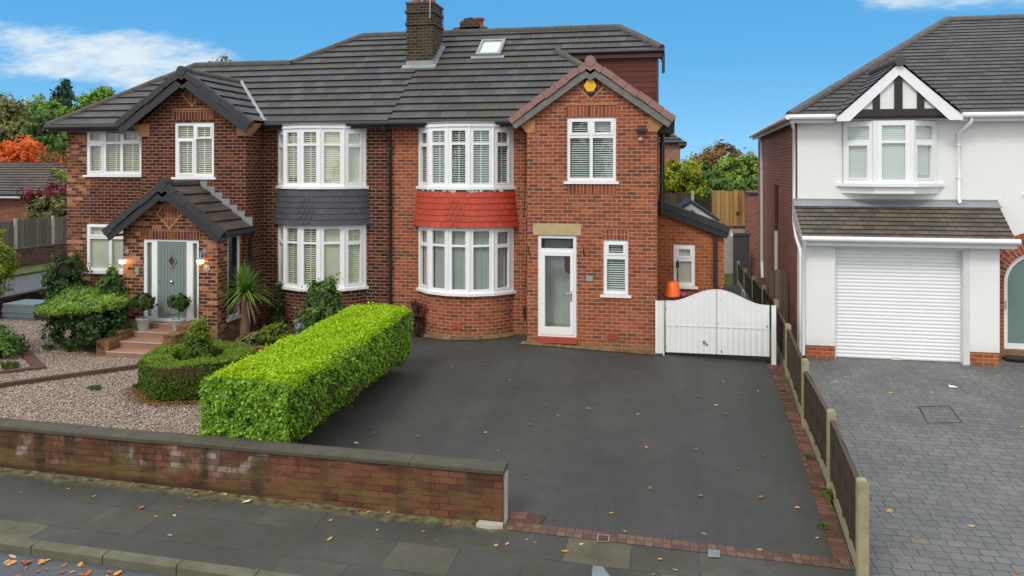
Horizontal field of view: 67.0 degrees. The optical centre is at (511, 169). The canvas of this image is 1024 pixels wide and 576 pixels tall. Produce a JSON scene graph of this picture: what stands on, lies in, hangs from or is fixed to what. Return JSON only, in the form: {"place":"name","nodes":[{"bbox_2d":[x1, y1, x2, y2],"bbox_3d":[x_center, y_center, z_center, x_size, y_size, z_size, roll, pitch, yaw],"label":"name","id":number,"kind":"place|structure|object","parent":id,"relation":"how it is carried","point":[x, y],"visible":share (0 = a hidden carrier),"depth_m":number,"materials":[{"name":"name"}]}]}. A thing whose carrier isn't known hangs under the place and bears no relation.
{"place":"outdoors","nodes":[
{"label":"outdoors","id":0,"kind":"place"},
{"bbox_2d":[0,272,55,294],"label":"side road","id":1,"kind":"structure","parent":0,"point":[28,282],"depth_m":28.65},
{"bbox_2d":[6,261,62,278],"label":"verge","id":2,"kind":"structure","parent":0,"point":[28,270],"depth_m":31.78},
{"bbox_2d":[20,109,66,164],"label":"tree","id":3,"kind":"object","parent":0,"point":[56,141],"visible":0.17,"depth_m":61.40,"materials":[{"name":"green plant"}]},
{"bbox_2d":[0,551,175,575],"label":"road","id":4,"kind":"structure","parent":0,"point":[53,565],"depth_m":8.49,"materials":[{"name":"asphalt"}]},
{"bbox_2d":[0,535,301,575],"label":"kerb","id":5,"kind":"structure","parent":4,"relation":"on","point":[115,558],"depth_m":8.57,"materials":[{"name":"concrete"}]},
{"bbox_2d":[0,318,264,434],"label":"gravel bed","id":6,"kind":"object","parent":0,"point":[28,327],"visible":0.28,"depth_m":14.35,"materials":[{"name":"gravel"}]},
{"bbox_2d":[0,227,20,297],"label":"rounded bush","id":7,"kind":"object","parent":6,"relation":"on","point":[7,266],"visible":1,"depth_m":17.64,"materials":[{"name":"green plant"}]},
{"bbox_2d":[0,320,32,358],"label":"border perennial","id":8,"kind":"object","parent":6,"relation":"on","point":[11,344],"visible":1,"depth_m":17.23,"materials":[{"name":"green plant"}]},
{"bbox_2d":[1,299,44,319],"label":"slab stack","id":9,"kind":"object","parent":6,"relation":"on","point":[23,309],"visible":0.77,"depth_m":21.77,"materials":[{"name":"stone"}]},
{"bbox_2d":[21,343,46,370],"bbox_3d":[-11.152,4.213,17.708,0.220,0.093,3.792,0,0,-41],"label":"timber edging","id":10,"kind":"object","parent":6,"relation":"on","point":[30,357],"visible":0.33,"depth_m":16.86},
{"bbox_2d":[38,250,93,329],"bbox_3d":[-11.848,3.197,20.513,1.337,2.176,1.338,0,0,11],"label":"evergreen shrub","id":11,"kind":"object","parent":6,"relation":"on","point":[68,274],"visible":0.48,"depth_m":20.32,"materials":[{"name":"green plant"}]},
{"bbox_2d":[0,364,138,387],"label":"timber edging","id":12,"kind":"object","parent":6,"relation":"on","point":[66,376],"visible":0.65,"depth_m":15.52,"materials":[{"name":"wood"}]},
{"bbox_2d":[33,283,134,352],"bbox_3d":[-10.063,3.542,18.254,2.383,1.485,1.862,0,0,11],"label":"spreading juniper","id":13,"kind":"object","parent":6,"relation":"on","point":[69,305],"visible":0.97,"depth_m":17.91,"materials":[{"name":"green plant"}]},
{"bbox_2d":[96,264,128,334],"bbox_3d":[-9.805,3.306,18.886,0.978,1.972,0.719,0,0,11],"label":"rosemary bush","id":14,"kind":"object","parent":6,"relation":"on","point":[108,283],"visible":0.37,"depth_m":18.87,"materials":[{"name":"green plant"}]},
{"bbox_2d":[96,319,195,357],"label":"front steps","id":15,"kind":"structure","parent":6,"relation":"on","point":[131,343],"depth_m":17.80,"materials":[{"name":"stone"}]},
{"bbox_2d":[131,292,157,330],"bbox_3d":[-8.818,3.379,18.499,0.567,0.912,0.575,0,0,11],"label":"potted bay tree","id":16,"kind":"object","parent":15,"relation":"on","point":[144,301],"visible":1,"depth_m":18.39,"materials":[{"name":"green plant"}]},
{"bbox_2d":[167,292,192,330],"bbox_3d":[-7.930,3.379,18.426,0.575,0.912,0.567,0,0,4],"label":"potted bay tree","id":17,"kind":"object","parent":15,"relation":"on","point":[180,302],"visible":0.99,"depth_m":18.29,"materials":[{"name":"green plant"}]},
{"bbox_2d":[121,387,200,407],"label":"clipping litter","id":18,"kind":"object","parent":6,"relation":"on","point":[138,394],"visible":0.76,"depth_m":14.00,"materials":[{"name":"green plant"}]},
{"bbox_2d":[137,340,254,400],"bbox_3d":[-6.096,3.846,14.951,2.157,0.697,2.157,0,0,11],"label":"box topiary","id":19,"kind":"object","parent":6,"relation":"on","point":[165,372],"visible":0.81,"depth_m":14.15,"materials":[{"name":"green plant"}]},
{"bbox_2d":[178,315,215,359],"bbox_3d":[-6.089,3.527,14.991,0.848,1.445,0.782,0,0,11],"label":"dwarf cypress","id":20,"kind":"object","parent":6,"relation":"on","point":[198,338],"visible":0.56,"depth_m":14.87,"materials":[{"name":"green plant"}]},
{"bbox_2d":[226,332,289,353],"bbox_3d":[-5.206,4.165,17.770,3.800,0.061,4.900,0,0,11],"label":"flower bed","id":21,"kind":"object","parent":6,"relation":"on","point":[233,339],"visible":0.01,"depth_m":18.80,"materials":[{"name":"soil"}]},
{"bbox_2d":[216,261,273,335],"bbox_3d":[-6.515,3.172,18.852,1.642,2.094,1.641,0,0,11],"label":"cordyline palm","id":22,"kind":"object","parent":21,"relation":"on","point":[245,284],"visible":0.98,"depth_m":18.79,"materials":[{"name":"green plant"}]},
{"bbox_2d":[238,331,261,345],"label":"sedge","id":23,"kind":"object","parent":21,"relation":"on","point":[249,338],"visible":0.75,"depth_m":18.09,"materials":[{"name":"green plant"}]},
{"bbox_2d":[259,320,294,345],"bbox_3d":[-5.590,3.893,18.319,0.888,0.682,0.616,0,0,11],"label":"golden conifer","id":24,"kind":"object","parent":21,"relation":"on","point":[273,333],"visible":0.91,"depth_m":18.18,"materials":[{"name":"green plant"}]},
{"bbox_2d":[294,272,347,332],"bbox_3d":[-4.318,3.285,17.671,1.252,1.881,1.115,0,0,-35],"label":"hebe shrub","id":25,"kind":"object","parent":21,"relation":"on","point":[323,301],"visible":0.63,"depth_m":17.47,"materials":[{"name":"green plant"}]},
{"bbox_2d":[263,282,287,326],"bbox_3d":[-6.021,3.550,19.921,0.680,1.339,0.487,0,0,28],"label":"climbing ivy","id":26,"kind":"object","parent":6,"relation":"on","point":[278,310],"visible":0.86,"depth_m":19.84,"materials":[{"name":"green plant"}]},
{"bbox_2d":[0,467,855,575],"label":"pavement","id":27,"kind":"structure","parent":0,"point":[271,534],"depth_m":9.11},
{"bbox_2d":[476,520,502,528],"bbox_3d":[-0.272,4.373,9.508,0.330,0.045,0.130,0,0,11],"label":"footing stone","id":28,"kind":"object","parent":27,"relation":"on","point":[484,524],"visible":1,"depth_m":9.47,"materials":[{"name":"stone"}]},
{"bbox_2d":[592,565,609,575],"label":"pavement patch","id":29,"kind":"object","parent":27,"relation":"in","point":[599,571],"visible":1,"depth_m":8.50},
{"bbox_2d":[504,521,854,569],"bbox_3d":[1.894,4.444,9.167,4.020,0.103,0.220,0,0,11],"label":"front edging","id":30,"kind":"object","parent":27,"relation":"on","point":[701,547],"visible":1,"depth_m":9.14,"materials":[{"name":"brick"}]},
{"bbox_2d":[42,317,832,555],"bbox_3d":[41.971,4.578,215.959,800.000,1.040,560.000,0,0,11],"label":"ground","id":31,"kind":"structure","parent":0,"point":[768,360],"depth_m":18.06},
{"bbox_2d":[0,91,38,145],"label":"deciduous tree","id":32,"kind":"object","parent":31,"relation":"on","point":[9,129],"visible":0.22,"depth_m":66.63,"materials":[{"name":"green plant"}]},
{"bbox_2d":[0,286,53,317],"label":"wall","id":33,"kind":"structure","parent":31,"relation":"on","point":[22,295],"depth_m":22.79,"materials":[{"name":"brick"}]},
{"bbox_2d":[0,134,66,165],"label":"maple tree","id":34,"kind":"object","parent":31,"relation":"on","point":[23,150],"visible":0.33,"depth_m":52.63,"materials":[{"name":"orange plant"}]},
{"bbox_2d":[0,162,66,247],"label":"neighbour garage","id":35,"kind":"structure","parent":31,"relation":"on","point":[15,177],"depth_m":42.96,"materials":[{"name":"tile"}]},
{"bbox_2d":[7,242,66,267],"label":"street wall","id":36,"kind":"structure","parent":31,"relation":"on","point":[35,255],"depth_m":33.74,"materials":[{"name":"brick"}]},
{"bbox_2d":[0,216,66,248],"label":"board fence","id":37,"kind":"object","parent":36,"relation":"on","point":[36,232],"visible":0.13,"depth_m":33.73,"materials":[{"name":"wood"}]},
{"bbox_2d":[16,182,66,242],"bbox_3d":[-22.954,2.401,39.124,4.039,3.717,2.523,0,0,11],"label":"crimson shrub","id":38,"kind":"object","parent":31,"relation":"on","point":[43,208],"visible":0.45,"depth_m":38.71,"materials":[{"name":"red plant"}]},
{"bbox_2d":[35,149,66,178],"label":"garden tree","id":39,"kind":"object","parent":31,"relation":"on","point":[51,158],"visible":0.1,"depth_m":49.26,"materials":[{"name":"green plant"}]},
{"bbox_2d":[43,31,464,341],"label":"semi detached house","id":40,"kind":"structure","parent":31,"relation":"on","point":[196,182],"depth_m":19.86,"materials":[{"name":"red brick"}]},
{"bbox_2d":[85,223,122,274],"bbox_3d":[-11.042,2.165,21.496,1.620,1.430,0.499,0,0,11],"label":"window","id":41,"kind":"structure","parent":40,"relation":"in","point":[102,252],"depth_m":21.43,"materials":[{"name":"white plastic"}]},
{"bbox_2d":[83,131,140,176],"bbox_3d":[-10.919,-0.470,21.472,1.870,1.360,0.499,0,0,11],"label":"window","id":42,"kind":"structure","parent":40,"relation":"in","point":[109,153],"depth_m":21.39,"materials":[{"name":"white plastic"}]},
{"bbox_2d":[158,241,186,317],"bbox_3d":[-8.294,2.700,18.864,0.794,1.874,0.110,0,0,11],"label":"door","id":43,"kind":"structure","parent":40,"relation":"in","point":[172,256],"depth_m":18.88,"materials":[{"name":"grey plastic"}]},
{"bbox_2d":[171,122,215,179],"bbox_3d":[-8.154,-0.500,20.130,1.270,1.520,0.499,0,0,11],"label":"window","id":44,"kind":"structure","parent":40,"relation":"in","point":[194,141],"depth_m":20.03,"materials":[{"name":"white plastic"}]},
{"bbox_2d":[226,236,240,321],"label":"porch window","id":45,"kind":"structure","parent":40,"relation":"in","point":[233,242],"depth_m":19.68,"materials":[{"name":"glass"}]},
{"bbox_2d":[278,224,283,285],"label":"bay window","id":46,"kind":"structure","parent":40,"relation":"in","point":[280,241],"depth_m":20.23,"materials":[{"name":"white plastic"}]},
{"bbox_2d":[278,129,283,185],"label":"bay window","id":47,"kind":"structure","parent":40,"relation":"in","point":[280,132],"depth_m":20.23,"materials":[{"name":"white plastic"}]},
{"bbox_2d":[285,225,298,287],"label":"bay window","id":48,"kind":"structure","parent":40,"relation":"in","point":[288,283],"depth_m":19.76,"materials":[{"name":"white plastic"}]},
{"bbox_2d":[285,128,298,185],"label":"bay window","id":49,"kind":"structure","parent":40,"relation":"in","point":[294,130],"depth_m":19.74,"materials":[{"name":"white plastic"}]},
{"bbox_2d":[301,226,318,287],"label":"bay window","id":50,"kind":"structure","parent":40,"relation":"in","point":[303,228],"depth_m":19.49,"materials":[{"name":"white plastic"}]},
{"bbox_2d":[301,128,318,185],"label":"bay window","id":51,"kind":"structure","parent":40,"relation":"in","point":[303,130],"depth_m":19.49,"materials":[{"name":"white plastic"}]},
{"bbox_2d":[321,226,342,287],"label":"bay window","id":52,"kind":"structure","parent":40,"relation":"in","point":[331,236],"depth_m":19.50,"materials":[{"name":"white plastic"}]},
{"bbox_2d":[321,128,342,185],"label":"bay window","id":53,"kind":"structure","parent":40,"relation":"in","point":[329,143],"depth_m":19.50,"materials":[{"name":"white plastic"}]},
{"bbox_2d":[345,225,365,287],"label":"bay window","id":54,"kind":"structure","parent":40,"relation":"in","point":[360,236],"depth_m":19.76,"materials":[{"name":"white plastic"}]},
{"bbox_2d":[345,128,365,185],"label":"bay window","id":55,"kind":"structure","parent":40,"relation":"in","point":[355,139],"depth_m":19.76,"materials":[{"name":"white plastic"}]},
{"bbox_2d":[0,417,507,523],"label":"garden wall","id":56,"kind":"structure","parent":31,"relation":"on","point":[467,489],"depth_m":10.18,"materials":[{"name":"brick"}]},
{"bbox_2d":[382,0,732,351],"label":"semi detached house","id":57,"kind":"structure","parent":31,"relation":"on","point":[555,217],"depth_m":18.80,"materials":[{"name":"red brick"}]},
{"bbox_2d":[418,226,427,289],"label":"bay window","id":58,"kind":"structure","parent":57,"relation":"in","point":[420,228],"depth_m":19.49,"materials":[{"name":"white plastic"}]},
{"bbox_2d":[418,127,427,186],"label":"bay window","id":59,"kind":"structure","parent":57,"relation":"in","point":[421,131],"depth_m":19.49,"materials":[{"name":"white plastic"}]},
{"bbox_2d":[430,227,446,292],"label":"bay window","id":60,"kind":"structure","parent":57,"relation":"in","point":[440,244],"depth_m":19.03,"materials":[{"name":"white plastic"}]},
{"bbox_2d":[430,127,446,186],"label":"bay window","id":61,"kind":"structure","parent":57,"relation":"in","point":[432,184],"depth_m":18.99,"materials":[{"name":"white plastic"}]},
{"bbox_2d":[449,228,467,293],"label":"bay window","id":62,"kind":"structure","parent":57,"relation":"in","point":[458,237],"depth_m":18.79,"materials":[{"name":"white plastic"}]},
{"bbox_2d":[449,126,467,186],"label":"bay window","id":63,"kind":"structure","parent":57,"relation":"in","point":[454,128],"depth_m":18.75,"materials":[{"name":"white plastic"}]},
{"bbox_2d":[471,228,491,293],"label":"bay window","id":64,"kind":"structure","parent":57,"relation":"in","point":[481,238],"depth_m":18.79,"materials":[{"name":"white plastic"}]},
{"bbox_2d":[471,126,491,186],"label":"bay window","id":65,"kind":"structure","parent":57,"relation":"in","point":[473,128],"depth_m":18.77,"materials":[{"name":"white plastic"}]},
{"bbox_2d":[495,227,513,292],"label":"bay window","id":66,"kind":"structure","parent":57,"relation":"in","point":[500,233],"depth_m":19.03,"materials":[{"name":"white plastic"}]},
{"bbox_2d":[495,127,513,186],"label":"bay window","id":67,"kind":"structure","parent":57,"relation":"in","point":[509,130],"depth_m":19.03,"materials":[{"name":"white plastic"}]},
{"bbox_2d":[538,235,576,336],"bbox_3d":[1.057,2.735,18.151,0.920,2.390,0.160,0,0,11],"label":"door","id":68,"kind":"structure","parent":57,"relation":"in","point":[543,330],"depth_m":18.15,"materials":[{"name":"white plastic"}]},
{"bbox_2d":[544,239,572,326],"bbox_3d":[1.252,2.800,18.654,0.940,2.200,0.080,0,0,11],"label":"door glass","id":69,"kind":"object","parent":57,"relation":"in","point":[557,268],"depth_m":18.66,"materials":[{"name":"glass"}]},
{"bbox_2d":[564,117,618,183],"bbox_3d":[1.883,-0.460,18.179,1.280,1.600,0.499,0,0,11],"label":"window","id":70,"kind":"structure","parent":57,"relation":"in","point":[591,141],"depth_m":18.11,"materials":[{"name":"white plastic"}]},
{"bbox_2d":[600,240,630,297],"bbox_3d":[2.435,2.270,18.072,0.715,1.380,0.499,0,0,11],"label":"window","id":71,"kind":"structure","parent":57,"relation":"in","point":[615,252],"depth_m":17.95,"materials":[{"name":"white plastic"}]},
{"bbox_2d":[674,244,697,288],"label":"extension window","id":72,"kind":"structure","parent":57,"relation":"in","point":[685,254],"depth_m":19.39,"materials":[{"name":"white plastic"}]},
{"bbox_2d":[737,261,868,575],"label":"boundary fence","id":73,"kind":"object","parent":31,"relation":"on","point":[846,483],"visible":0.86,"depth_m":11.11,"materials":[{"name":"wood"}]},
{"bbox_2d":[749,14,1023,365],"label":"detached house","id":74,"kind":"structure","parent":31,"relation":"on","point":[891,204],"depth_m":17.69,"materials":[{"name":"paint"}]},
{"bbox_2d":[769,269,787,322],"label":"side gate","id":75,"kind":"structure","parent":74,"relation":"attached to","point":[778,284],"depth_m":19.95,"materials":[{"name":"wood"}]},
{"bbox_2d":[843,121,871,182],"bbox_3d":[8.121,-0.395,18.069,0.721,1.450,0.120,0,0,45],"label":"bay window","id":76,"kind":"structure","parent":74,"relation":"in","point":[864,128],"depth_m":18.11,"materials":[{"name":"white plastic"}]},
{"bbox_2d":[877,120,909,183],"bbox_3d":[8.749,-0.395,17.759,0.800,1.450,0.104,0,0,11],"label":"bay window","id":77,"kind":"structure","parent":74,"relation":"in","point":[896,127],"depth_m":17.76,"materials":[{"name":"white plastic"}]},
{"bbox_2d":[835,248,969,364],"bbox_3d":[8.671,3.023,17.293,2.774,2.525,0.260,0,0,11],"label":"garage door","id":78,"kind":"structure","parent":74,"relation":"in","point":[893,304],"depth_m":17.33,"materials":[{"name":"white plastic"}]},
{"bbox_2d":[915,120,936,183],"bbox_3d":[9.468,-0.395,17.808,0.755,1.450,0.120,0,0,-21],"label":"bay window","id":79,"kind":"structure","parent":74,"relation":"in","point":[923,144],"depth_m":17.84,"materials":[{"name":"white plastic"}]},
{"bbox_2d":[1004,255,1023,348],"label":"arched door","id":80,"kind":"structure","parent":74,"relation":"in","point":[1014,276],"depth_m":17.69,"materials":[{"name":"white plastic"}]},
{"bbox_2d":[411,334,526,342],"bbox_3d":[-1.226,4.113,18.957,3.360,0.074,0.950,0,0,11],"label":"drive by bay","id":81,"kind":"object","parent":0,"point":[516,338],"visible":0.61,"depth_m":18.64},
{"bbox_2d":[408,298,427,336],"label":"plum shrub","id":82,"kind":"object","parent":81,"relation":"on","point":[417,318],"visible":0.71,"depth_m":19.10,"materials":[{"name":"purple plant"}]},
{"bbox_2d":[420,332,515,339],"bbox_3d":[-1.246,4.080,18.960,2.658,0.094,0.809,0,0,11],"label":"bay edging","id":83,"kind":"object","parent":81,"relation":"on","point":[466,338],"visible":0.91,"depth_m":18.75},
{"bbox_2d":[0,0,1023,163],"label":"sky","id":84,"kind":"structure","parent":0,"point":[734,68],"materials":[{"name":"blue"}]},
{"bbox_2d":[295,341,832,557],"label":"drive","id":85,"kind":"structure","parent":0,"point":[585,459],"depth_m":12.60,"materials":[{"name":"asphalt"}]},
{"bbox_2d":[196,301,413,442],"bbox_3d":[-3.166,3.506,13.336,1.673,1.605,5.790,0,0,11],"label":"clipped hedge","id":86,"kind":"object","parent":85,"relation":"on","point":[294,388],"visible":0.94,"depth_m":11.49,"materials":[{"name":"green plant"}]},
{"bbox_2d":[507,512,546,523],"bbox_3d":[0.191,4.391,9.737,0.460,0.018,0.250,0,0,11],"label":"edging return","id":87,"kind":"object","parent":85,"relation":"on","point":[525,518],"visible":1,"depth_m":9.75,"materials":[{"name":"brick"}]},
{"bbox_2d":[520,341,662,355],"bbox_3d":[1.819,4.129,17.851,3.280,0.142,0.300,0,0,11],"label":"house edging","id":88,"kind":"object","parent":85,"relation":"on","point":[588,347],"visible":0.99,"depth_m":17.85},
{"bbox_2d":[655,285,775,364],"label":"driveway gate","id":89,"kind":"structure","parent":85,"relation":"on","point":[717,321],"depth_m":17.34,"materials":[{"name":"white paint"}]},
{"bbox_2d":[767,364,791,394],"bbox_3d":[5.573,4.337,16.031,0.314,0.058,2.204,0,0,12],"label":"brick edging","id":90,"kind":"object","parent":85,"relation":"on","point":[779,376],"visible":1,"depth_m":16.04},
{"bbox_2d":[780,394,814,455],"bbox_3d":[4.940,4.393,13.455,0.226,0.073,3.113,0,0,14],"label":"brick edging","id":91,"kind":"object","parent":85,"relation":"on","point":[800,435],"visible":1,"depth_m":13.23,"materials":[{"name":"brick"}]},
{"bbox_2d":[801,455,850,559],"bbox_3d":[4.192,4.459,10.427,0.212,0.073,3.145,0,0,14],"label":"brick edging","id":92,"kind":"object","parent":85,"relation":"on","point":[836,542],"visible":0.93,"depth_m":10.09,"materials":[{"name":"brick"}]},
{"bbox_2d":[664,284,765,363],"bbox_3d":[5.885,4.265,23.255,2.920,0.121,12.100,0,0,11],"label":"side passage","id":93,"kind":"object","parent":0,"point":[749,359],"visible":0.16,"depth_m":17.66},
{"bbox_2d":[663,293,690,341],"bbox_3d":[4.153,3.660,18.406,1.090,1.280,0.680,0,0,11],"label":"storage bin","id":94,"kind":"object","parent":93,"relation":"on","point":[669,298],"visible":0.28,"depth_m":18.22,"materials":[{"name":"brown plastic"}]},
{"bbox_2d":[664,281,679,296],"bbox_3d":[3.827,2.841,18.408,0.410,0.348,0.406,0,0,11],"label":"orange bucket","id":95,"kind":"object","parent":94,"relation":"on","point":[672,289],"visible":0.95,"depth_m":18.28,"materials":[{"name":"plastic"}]},
{"bbox_2d":[724,273,757,297],"bbox_3d":[6.335,4.215,43.083,36.000,0.250,33.000,0,0,11],"label":"back garden","id":96,"kind":"object","parent":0,"point":[728,278],"depth_m":30.43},
{"bbox_2d":[665,191,693,204],"bbox_3d":[6.713,1.950,32.679,1.910,2.100,0.118,0,0,11],"label":"timber fence","id":97,"kind":"object","parent":96,"relation":"on","point":[676,198],"visible":0.23,"depth_m":32.66,"materials":[{"name":"wood"}]},
{"bbox_2d":[724,226,744,273],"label":"retaining wall","id":98,"kind":"structure","parent":96,"relation":"on","point":[728,254],"depth_m":32.16,"materials":[{"name":"concrete"}]},
{"bbox_2d":[712,190,754,225],"bbox_3d":[9.219,1.606,32.033,1.837,1.502,0.030,0,0,11],"label":"timber fence","id":99,"kind":"object","parent":98,"relation":"on","point":[723,208],"visible":0.73,"depth_m":32.07,"materials":[{"name":"brown wood"}]},
{"bbox_2d":[733,233,750,283],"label":"side gate","id":100,"kind":"structure","parent":96,"relation":"on","point":[744,249],"depth_m":29.09,"materials":[{"name":"wood"}]},
{"bbox_2d":[743,191,757,280],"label":"outbuilding","id":101,"kind":"structure","parent":96,"relation":"on","point":[751,212],"depth_m":29.78,"materials":[{"name":"brick"}]},
{"bbox_2d":[802,355,1023,575],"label":"neighbour drive","id":102,"kind":"structure","parent":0,"point":[900,448],"depth_m":11.92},
{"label":"back terrace","id":103,"kind":"structure","parent":0,"visible":0},
{"bbox_2d":[659,134,686,165],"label":"house","id":104,"kind":"structure","parent":103,"relation":"on","point":[674,144],"depth_m":44.05,"materials":[{"name":"brick"}]},
{"bbox_2d":[665,155,709,201],"bbox_3d":[7.742,0.988,35.147,2.448,3.294,1.944,0,0,11],"label":"golden shrub","id":105,"kind":"object","parent":103,"relation":"on","point":[682,177],"visible":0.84,"depth_m":34.73,"materials":[{"name":"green plant"}]},
{"bbox_2d":[695,198,710,211],"bbox_3d":[8.064,1.949,32.664,0.648,1.513,0.030,0,0,11],"label":"timber fence","id":106,"kind":"object","parent":103,"relation":"on","point":[705,203],"visible":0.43,"depth_m":32.63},
{"bbox_2d":[695,160,722,188],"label":"clipped bush","id":107,"kind":"object","parent":103,"relation":"on","point":[708,173],"visible":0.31,"depth_m":39.54,"materials":[{"name":"green plant"}]},
{"bbox_2d":[686,139,746,165],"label":"autumn tree","id":108,"kind":"object","parent":103,"relation":"on","point":[710,155],"visible":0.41,"depth_m":57.58,"materials":[{"name":"brown plant"}]},
{"bbox_2d":[699,175,757,212],"bbox_3d":[9.990,1.462,35.952,3.710,2.366,1.836,0,0,11],"label":"dark laurel","id":109,"kind":"object","parent":103,"relation":"on","point":[749,184],"visible":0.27,"depth_m":35.61,"materials":[{"name":"green plant"}]},
{"bbox_2d":[712,149,757,188],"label":"garden hedge","id":110,"kind":"object","parent":103,"relation":"on","point":[743,167],"visible":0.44,"depth_m":40.05,"materials":[{"name":"green plant"}]},
{"label":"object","id":111,"kind":"structure","parent":0,"visible":0},
{"bbox_2d":[22,92,69,116],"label":"deciduous tree","id":112,"kind":"object","parent":111,"relation":"on","point":[53,105],"visible":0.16,"depth_m":86.85,"materials":[{"name":"green plant"}]},
{"bbox_2d":[49,78,77,114],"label":"spruce tree","id":113,"kind":"object","parent":111,"relation":"on","point":[64,89],"visible":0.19,"depth_m":89.16,"materials":[{"name":"green plant"}]},
{"bbox_2d":[65,84,115,114],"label":"deciduous tree","id":114,"kind":"object","parent":111,"relation":"on","point":[97,95],"visible":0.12,"depth_m":78.61,"materials":[{"name":"green plant"}]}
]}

